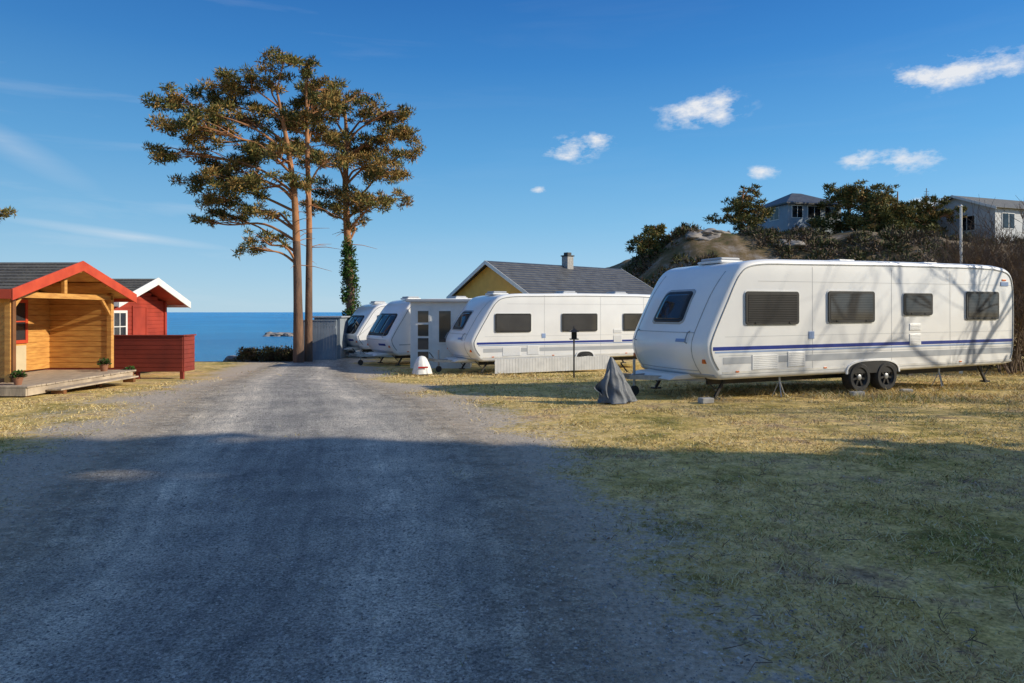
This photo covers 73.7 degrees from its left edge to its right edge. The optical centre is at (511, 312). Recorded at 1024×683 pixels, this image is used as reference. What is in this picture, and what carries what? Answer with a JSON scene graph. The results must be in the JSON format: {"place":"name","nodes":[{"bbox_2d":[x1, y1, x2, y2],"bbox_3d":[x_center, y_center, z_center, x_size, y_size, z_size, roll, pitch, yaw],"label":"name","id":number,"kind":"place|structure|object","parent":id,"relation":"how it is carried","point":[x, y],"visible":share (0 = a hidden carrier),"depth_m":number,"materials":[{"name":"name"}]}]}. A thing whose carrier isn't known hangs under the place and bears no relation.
{"place":"outdoors","nodes":[
{"label":"outdoors","id":0,"kind":"place"},
{"bbox_2d":[167,312,344,361],"bbox_3d":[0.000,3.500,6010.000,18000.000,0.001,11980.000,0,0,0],"label":"sea","id":1,"kind":"structure","parent":0,"point":[220,336],"depth_m":137.01,"materials":[{"name":"liquid"}]},
{"bbox_2d":[264,332,288,335],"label":"sea skerry","id":2,"kind":"structure","parent":1,"relation":"in","point":[277,334],"depth_m":98.74,"materials":[{"name":"grey stone"}]},
{"bbox_2d":[282,333,292,336],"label":"sea skerry","id":3,"kind":"structure","parent":1,"relation":"in","point":[288,334],"depth_m":98.07,"materials":[{"name":"grey stone"}]},
{"bbox_2d":[410,302,471,367],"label":"walls","id":4,"kind":"structure","parent":0,"point":[456,308],"depth_m":25.20,"materials":[{"name":"white paint"}]},
{"bbox_2d":[416,307,451,366],"bbox_3d":[-2.875,0.930,25.177,1.350,2.200,0.043,0,0,0],"label":"door and windows","id":5,"kind":"structure","parent":4,"relation":"attached to","point":[423,329],"depth_m":25.16,"materials":[{"name":"white paint"}]},
{"bbox_2d":[406,299,470,301],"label":"flat roof","id":6,"kind":"structure","parent":4,"relation":"on","point":[437,300],"depth_m":25.00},
{"bbox_2d":[0,359,1015,682],"bbox_3d":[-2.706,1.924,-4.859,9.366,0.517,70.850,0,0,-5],"label":"gravel road","id":7,"kind":"structure","parent":0,"point":[314,373],"depth_m":4.70,"materials":[{"name":"grey gravel"}]},
{"bbox_2d":[303,320,336,359],"bbox_3d":[-8.265,1.215,29.360,1.450,1.770,0.160,0,0,0],"label":"grey board fence","id":8,"kind":"object","parent":7,"relation":"on","point":[321,339],"visible":0.73,"depth_m":29.30,"materials":[{"name":"paint"}]},
{"bbox_2d":[0,230,1023,682],"bbox_3d":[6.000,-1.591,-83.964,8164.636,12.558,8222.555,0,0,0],"label":"ground","id":9,"kind":"structure","parent":0,"point":[1008,642],"depth_m":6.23,"materials":[{"name":"green plant"}]},
{"bbox_2d":[0,206,16,221],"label":"pine tree","id":10,"kind":"object","parent":9,"relation":"on","point":[4,213],"visible":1,"depth_m":24.81,"materials":[{"name":"green plant"}]},
{"bbox_2d":[0,261,136,382],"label":"wooden cabin","id":11,"kind":"object","parent":9,"relation":"on","point":[56,314],"visible":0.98,"depth_m":16.86,"materials":[{"name":"orange wood"}]},
{"bbox_2d":[9,369,27,384],"bbox_3d":[-9.954,1.303,13.749,0.332,0.323,0.320,0,0,0],"label":"potted plant","id":12,"kind":"object","parent":11,"relation":"on","point":[16,377],"visible":1,"depth_m":13.70,"materials":[{"name":"green plant"}]},
{"bbox_2d":[16,300,27,370],"bbox_3d":[-11.748,0.525,15.600,0.035,1.750,1.900,0,0,0],"label":"door and window","id":13,"kind":"structure","parent":11,"relation":"in","point":[22,307],"depth_m":16.35,"materials":[{"name":"beige paint"}]},
{"bbox_2d":[0,370,138,396],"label":"wooden deck","id":14,"kind":"structure","parent":9,"relation":"on","point":[34,382],"depth_m":15.05,"materials":[{"name":"brown wood"}]},
{"bbox_2d":[97,358,111,370],"bbox_3d":[-10.090,1.287,16.898,0.355,0.356,0.356,0,0,0],"label":"potted plant","id":15,"kind":"object","parent":14,"relation":"on","point":[103,363],"visible":1,"depth_m":16.84,"materials":[{"name":"green plant"}]},
{"bbox_2d":[122,366,135,374],"bbox_3d":[-9.757,1.527,17.412,0.349,0.346,0.335,0,0,0],"label":"potted plant","id":16,"kind":"object","parent":14,"relation":"on","point":[129,368],"visible":0.49,"depth_m":17.36,"materials":[{"name":"green plant"}]},
{"bbox_2d":[21,278,190,371],"bbox_3d":[-14.418,0.399,22.000,6.065,3.014,4.429,0,0,0],"label":"wooden cabin","id":17,"kind":"object","parent":9,"relation":"on","point":[146,314],"visible":0.24,"depth_m":22.32,"materials":[{"name":"red wood"}]},
{"bbox_2d":[114,302,166,334],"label":"windows and door","id":18,"kind":"structure","parent":17,"relation":"in","point":[139,313],"depth_m":21.94,"materials":[{"name":"white paint"}]},
{"bbox_2d":[82,334,195,378],"bbox_3d":[-11.090,1.335,20.345,3.020,1.330,0.750,0,0,0],"label":"red board fence","id":19,"kind":"object","parent":9,"relation":"on","point":[158,353],"visible":0.75,"depth_m":20.00,"materials":[{"name":"red wood"}]},
{"bbox_2d":[223,355,235,360],"bbox_3d":[-11.965,2.092,29.300,0.879,0.471,0.782,0,0,24],"label":"shore rock","id":20,"kind":"object","parent":9,"relation":"on","point":[229,358],"visible":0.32,"depth_m":29.04,"materials":[{"name":"grey stone"}]},
{"bbox_2d":[138,45,328,362],"bbox_3d":[-11.151,-4.017,27.944,7.385,12.638,6.317,0,0,0],"label":"pine tree","id":21,"kind":"object","parent":9,"relation":"on","point":[275,149],"visible":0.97,"depth_m":27.68,"materials":[{"name":"green plant"}]},
{"bbox_2d":[235,357,253,361],"bbox_3d":[-11.247,2.080,28.978,0.953,0.533,1.039,0,0,-16],"label":"shore rock","id":22,"kind":"object","parent":9,"relation":"on","point":[247,360],"visible":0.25,"depth_m":28.56,"materials":[{"name":"grey stone"}]},
{"bbox_2d":[233,345,292,361],"bbox_3d":[-10.328,1.816,28.678,2.824,0.928,1.185,0,0,0],"label":"hedge","id":23,"kind":"object","parent":9,"relation":"on","point":[271,353],"visible":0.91,"depth_m":28.47,"materials":[{"name":"green plant"}]},
{"bbox_2d":[256,53,353,361],"bbox_3d":[-8.288,-4.122,28.577,3.737,12.846,3.732,0,0,41],"label":"pine tree","id":24,"kind":"object","parent":9,"relation":"on","point":[310,96],"visible":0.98,"depth_m":28.42,"materials":[{"name":"green plant"}]},
{"bbox_2d":[313,316,350,358],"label":"tool shed","id":25,"kind":"structure","parent":9,"relation":"on","point":[342,326],"depth_m":30.20,"materials":[{"name":"grey paint"}]},
{"bbox_2d":[292,76,426,352],"bbox_3d":[-7.666,-4.382,33.942,6.824,14.157,6.245,0,0,0],"label":"pine tree","id":26,"kind":"object","parent":9,"relation":"on","point":[359,202],"visible":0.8,"depth_m":33.64,"materials":[{"name":"green plant"}]},
{"bbox_2d":[344,301,387,357],"bbox_3d":[-5.170,0.762,32.840,8.200,2.635,2.376,0,0,-32],"label":"caravan","id":27,"kind":"object","parent":9,"relation":"on","point":[362,319],"visible":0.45,"depth_m":30.89,"materials":[{"name":"white paint"}]},
{"bbox_2d":[347,316,357,331],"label":"front window","id":28,"kind":"structure","parent":27,"relation":"in","point":[354,319],"depth_m":31.41,"materials":[{"name":"black glass"}]},
{"bbox_2d":[350,317,363,331],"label":"front window","id":29,"kind":"structure","parent":27,"relation":"in","point":[359,319],"depth_m":30.93,"materials":[{"name":"black glass"}]},
{"bbox_2d":[345,296,471,365],"bbox_3d":[-2.999,0.703,28.489,8.200,2.755,2.376,0,0,-34],"label":"caravan","id":30,"kind":"object","parent":9,"relation":"on","point":[388,335],"visible":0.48,"depth_m":26.49,"materials":[{"name":"white paint"}]},
{"bbox_2d":[369,315,382,332],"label":"front window","id":31,"kind":"structure","parent":30,"relation":"in","point":[380,316],"depth_m":27.51,"materials":[{"name":"blue glass"}]},
{"bbox_2d":[374,315,388,333],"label":"front window","id":32,"kind":"structure","parent":30,"relation":"in","point":[385,317],"depth_m":27.01,"materials":[{"name":"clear glass"}]},
{"bbox_2d":[380,315,396,333],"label":"front window","id":33,"kind":"structure","parent":30,"relation":"in","point":[391,319],"depth_m":26.52,"materials":[{"name":"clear glass"}]},
{"bbox_2d":[412,356,431,373],"bbox_3d":[-2.936,1.721,22.300,0.698,0.581,0.561,0,0,-17],"label":"gas bottle cover","id":34,"kind":"object","parent":9,"relation":"on","point":[421,365],"visible":0.97,"depth_m":22.13,"materials":[{"name":"white paint"}]},
{"bbox_2d":[456,266,522,297],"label":"walls","id":35,"kind":"structure","parent":9,"relation":"on","point":[485,280],"depth_m":45.35,"materials":[{"name":"paint"}]},
{"bbox_2d":[446,260,651,298],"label":"roof trim","id":36,"kind":"structure","parent":35,"relation":"attached to","point":[501,274],"depth_m":44.57,"materials":[{"name":"white paint"}]},
{"bbox_2d":[452,261,652,295],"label":"roof","id":37,"kind":"structure","parent":35,"relation":"on","point":[530,278],"depth_m":46.71,"materials":[{"name":"tile"}]},
{"bbox_2d":[561,252,574,268],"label":"chimney","id":38,"kind":"object","parent":37,"relation":"on","point":[567,260],"visible":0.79,"depth_m":48.91,"materials":[{"name":"concrete"}]},
{"bbox_2d":[427,291,649,373],"bbox_3d":[1.190,0.632,24.627,9.300,2.795,2.476,0,0,-25],"label":"caravan","id":39,"kind":"object","parent":9,"relation":"on","point":[489,328],"visible":0.86,"depth_m":23.37,"materials":[{"name":"white paint"}]},
{"bbox_2d":[454,313,469,327],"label":"front window","id":40,"kind":"structure","parent":39,"relation":"in","point":[463,317],"depth_m":23.22,"materials":[{"name":"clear glass"}]},
{"bbox_2d":[453,311,471,328],"bbox_3d":[-1.692,0.279,23.281,0.429,0.607,0.966,0,0,-25],"label":"front window frame","id":41,"kind":"structure","parent":39,"relation":"in","point":[470,312],"depth_m":23.11,"materials":[{"name":"black plastic"}]},
{"bbox_2d":[494,313,530,332],"bbox_3d":[0.043,0.360,22.757,1.360,0.660,0.056,0,0,-25],"label":"window","id":42,"kind":"structure","parent":39,"relation":"in","point":[503,322],"depth_m":22.72,"materials":[{"name":"grey glass"}]},
{"bbox_2d":[561,313,597,331],"bbox_3d":[2.367,0.360,23.841,1.470,0.660,0.056,0,0,-25],"label":"window","id":43,"kind":"structure","parent":39,"relation":"in","point":[582,322],"depth_m":23.83,"materials":[{"name":"grey glass"}]},
{"bbox_2d":[623,313,641,330],"bbox_3d":[4.511,0.360,24.841,1.140,0.660,0.056,0,0,-25],"label":"window","id":44,"kind":"structure","parent":39,"relation":"in","point":[630,320],"depth_m":24.72,"materials":[{"name":"grey glass"}]},
{"bbox_2d":[494,355,609,373],"bbox_3d":[1.435,1.759,23.103,4.403,0.482,0.050,0,0,-25],"label":"skirt fence","id":45,"kind":"object","parent":9,"relation":"on","point":[523,365],"visible":0.91,"depth_m":23.00,"materials":[{"name":"white plastic"}]},
{"bbox_2d":[569,326,578,377],"bbox_3d":[1.870,1.200,20.600,0.300,1.560,0.300,0,0,0],"label":"garden lamp post","id":46,"kind":"object","parent":9,"relation":"on","point":[573,331],"visible":1,"depth_m":20.58,"materials":[{"name":"black metal"}]},
{"bbox_2d":[594,357,637,403],"bbox_3d":[1.941,1.260,12.754,0.922,0.840,0.541,0,0,-9],"label":"tarpaulin hitch cover","id":47,"kind":"object","parent":9,"relation":"on","point":[612,386],"visible":1,"depth_m":12.61,"materials":[{"name":"grey fabric"}]},
{"bbox_2d":[625,223,672,255],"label":"pine tree","id":48,"kind":"object","parent":9,"relation":"on","point":[656,234],"visible":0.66,"depth_m":62.77,"materials":[{"name":"green plant"}]},
{"bbox_2d":[673,222,685,231],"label":"pine tree","id":49,"kind":"object","parent":9,"relation":"on","point":[683,224],"visible":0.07,"depth_m":69.51,"materials":[{"name":"green plant"}]},
{"bbox_2d":[698,397,713,403],"bbox_3d":[3.620,1.650,12.750,0.260,0.100,0.160,0,0,-23],"label":"concrete block","id":50,"kind":"object","parent":9,"relation":"on","point":[704,400],"depth_m":12.68,"materials":[{"name":"grey concrete"}]},
{"bbox_2d":[685,228,730,240],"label":"rock outcrop","id":51,"kind":"object","parent":9,"relation":"on","point":[707,234],"visible":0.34,"depth_m":60.29,"materials":[{"name":"grey stone"}]},
{"bbox_2d":[703,183,775,231],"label":"pine tree","id":52,"kind":"object","parent":9,"relation":"on","point":[745,204],"visible":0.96,"depth_m":67.24,"materials":[{"name":"green plant"}]},
{"bbox_2d":[769,239,805,248],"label":"rock outcrop","id":53,"kind":"object","parent":9,"relation":"on","point":[797,243],"visible":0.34,"depth_m":58.50,"materials":[{"name":"grey stone"}]},
{"bbox_2d":[755,204,840,233],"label":"walls","id":54,"kind":"structure","parent":9,"relation":"on","point":[785,221],"depth_m":71.62,"materials":[{"name":"grey paint"}]},
{"bbox_2d":[759,205,836,221],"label":"windows","id":55,"kind":"structure","parent":54,"relation":"attached to","point":[797,211],"depth_m":71.77,"materials":[{"name":"white paint"}]},
{"bbox_2d":[763,193,842,208],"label":"roof","id":56,"kind":"structure","parent":54,"relation":"on","point":[797,198],"depth_m":72.58,"materials":[{"name":"tile"}]},
{"bbox_2d":[620,257,1013,399],"bbox_3d":[6.723,0.245,15.521,10.400,2.889,2.676,0,0,-22],"label":"caravan","id":57,"kind":"object","parent":9,"relation":"on","point":[852,324],"visible":1,"depth_m":14.21,"materials":[{"name":"white paint"}]},
{"bbox_2d":[656,294,688,318],"bbox_3d":[3.303,-0.110,14.008,0.307,0.506,0.831,0,0,-22],"label":"front window","id":58,"kind":"structure","parent":57,"relation":"in","point":[673,306],"depth_m":13.97,"materials":[{"name":"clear glass"}]},
{"bbox_2d":[654,291,692,321],"bbox_3d":[3.318,-0.110,14.014,0.388,0.627,0.966,0,0,-22],"label":"front window frame","id":59,"kind":"structure","parent":57,"relation":"in","point":[690,293],"depth_m":13.88,"materials":[{"name":"black plastic"}]},
{"bbox_2d":[744,290,798,325],"bbox_3d":[5.137,-0.080,13.455,1.380,0.690,0.056,0,0,-22],"label":"window","id":60,"kind":"structure","parent":57,"relation":"in","point":[761,307],"depth_m":13.42,"materials":[{"name":"grey glass"}]},
{"bbox_2d":[827,290,874,323],"bbox_3d":[7.093,-0.108,14.257,1.350,0.690,0.056,0,0,-22],"label":"window","id":61,"kind":"structure","parent":57,"relation":"in","point":[843,306],"depth_m":14.22,"materials":[{"name":"black plastic"}]},
{"bbox_2d":[902,292,932,315],"bbox_3d":[8.930,-0.171,15.011,0.940,0.520,0.056,0,0,-22],"label":"window","id":62,"kind":"structure","parent":57,"relation":"in","point":[913,303],"depth_m":14.97,"materials":[{"name":"black plastic"}]},
{"bbox_2d":[965,291,998,319],"bbox_3d":[10.905,-0.150,15.821,1.170,0.680,0.056,0,0,-22],"label":"window","id":63,"kind":"structure","parent":57,"relation":"in","point":[979,305],"depth_m":15.79,"materials":[{"name":"black plastic"}]},
{"bbox_2d":[622,222,1023,316],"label":"hillside scrub","id":64,"kind":"object","parent":9,"relation":"on","point":[638,264],"visible":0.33,"depth_m":58.90,"materials":[{"name":"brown plant"}]},
{"bbox_2d":[804,179,882,234],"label":"pine tree","id":65,"kind":"object","parent":9,"relation":"on","point":[819,222],"visible":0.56,"depth_m":69.08,"materials":[{"name":"green plant"}]},
{"bbox_2d":[849,391,864,395],"bbox_3d":[7.000,1.655,13.850,0.300,0.090,0.120,0,0,-17],"label":"concrete block","id":66,"kind":"object","parent":9,"relation":"on","point":[855,393],"depth_m":13.80,"materials":[{"name":"grey concrete"}]},
{"bbox_2d":[830,183,920,232],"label":"pine tree","id":67,"kind":"object","parent":9,"relation":"on","point":[862,194],"visible":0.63,"depth_m":66.99,"materials":[{"name":"green plant"}]},
{"bbox_2d":[840,197,917,231],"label":"pine tree","id":68,"kind":"object","parent":9,"relation":"on","point":[880,216],"visible":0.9,"depth_m":64.93,"materials":[{"name":"green plant"}]},
{"bbox_2d":[888,191,948,233],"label":"pine tree","id":69,"kind":"object","parent":9,"relation":"on","point":[920,214],"visible":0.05,"depth_m":70.00,"materials":[{"name":"green plant"}]},
{"bbox_2d":[897,193,967,234],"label":"pine tree","id":70,"kind":"object","parent":9,"relation":"on","point":[927,218],"visible":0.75,"depth_m":66.95,"materials":[{"name":"green plant"}]},
{"bbox_2d":[903,246,971,263],"bbox_3d":[14.690,-0.146,23.602,5.283,4.321,3.174,0,0,-31],"label":"bare shrub","id":71,"kind":"object","parent":9,"relation":"on","point":[947,259],"depth_m":22.46,"materials":[{"name":"brown plant"}]},
{"bbox_2d":[885,211,1021,321],"bbox_3d":[15.319,-0.711,24.295,6.231,5.453,5.472,0,0,0],"label":"bare shrub","id":72,"kind":"object","parent":9,"relation":"on","point":[962,252],"visible":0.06,"depth_m":23.39,"materials":[{"name":"brown plant"}]},
{"bbox_2d":[932,601,977,641],"bbox_3d":[2.320,1.632,3.597,0.226,0.140,0.264,0,0,36],"label":"grass tuft","id":73,"kind":"object","parent":9,"relation":"on","point":[951,626],"visible":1,"depth_m":3.59,"materials":[{"name":"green plant"}]},
{"bbox_2d":[888,200,1023,373],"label":"bare shrub","id":74,"kind":"object","parent":9,"relation":"on","point":[1006,368],"visible":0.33,"depth_m":22.06,"materials":[{"name":"brown plant"}]},
{"bbox_2d":[959,205,962,373],"bbox_3d":[14.600,-0.750,22.200,0.120,5.500,0.114,0,0,0],"label":"flagpole","id":75,"kind":"object","parent":9,"relation":"on","point":[960,206],"visible":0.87,"depth_m":22.17,"materials":[{"name":"white metal"}]},
{"bbox_2d":[903,223,1023,369],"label":"bare shrub","id":76,"kind":"object","parent":9,"relation":"on","point":[977,257],"visible":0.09,"depth_m":23.71,"materials":[{"name":"brown plant"}]},
{"bbox_2d":[935,198,1023,241],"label":"walls","id":77,"kind":"structure","parent":9,"relation":"on","point":[969,211],"depth_m":66.48,"materials":[{"name":"grey paint"}]},
{"bbox_2d":[933,195,1023,231],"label":"house trim","id":78,"kind":"structure","parent":77,"relation":"attached to","point":[1005,220],"depth_m":66.55,"materials":[{"name":"white paint"}]},
{"bbox_2d":[935,196,1023,208],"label":"roof","id":79,"kind":"structure","parent":77,"relation":"on","point":[1003,203],"depth_m":68.24,"materials":[{"name":"tile"}]},
{"bbox_2d":[940,200,1023,334],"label":"bare shrub","id":80,"kind":"object","parent":9,"relation":"on","point":[1001,236],"visible":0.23,"depth_m":24.51,"materials":[{"name":"brown plant"}]},
{"bbox_2d":[945,201,1023,372],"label":"bare shrub","id":81,"kind":"object","parent":9,"relation":"on","point":[1009,255],"visible":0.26,"depth_m":22.22,"materials":[{"name":"brown plant"}]},
{"bbox_2d":[945,196,1023,371],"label":"bare shrub","id":82,"kind":"object","parent":9,"relation":"on","point":[981,258],"visible":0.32,"depth_m":21.99,"materials":[{"name":"brown plant"}]},
{"bbox_2d":[973,248,1023,371],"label":"thicket hedge","id":83,"kind":"object","parent":9,"relation":"on","point":[993,366],"visible":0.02,"depth_m":24.21,"materials":[{"name":"brown plant"}]},
{"bbox_2d":[1010,590,1023,618],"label":"bare shrub","id":84,"kind":"object","parent":9,"relation":"on","point":[1017,602],"visible":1,"depth_m":3.72,"materials":[{"name":"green plant"}]},
{"bbox_2d":[0,0,1023,311],"label":"sky","id":85,"kind":"structure","parent":0,"point":[550,129],"materials":[{"name":"blue"}]},
{"bbox_2d":[1,388,1023,682],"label":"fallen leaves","id":86,"kind":"object","parent":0,"point":[737,514],"depth_m":5.08,"materials":[{"name":"brown plant"}]}
]}

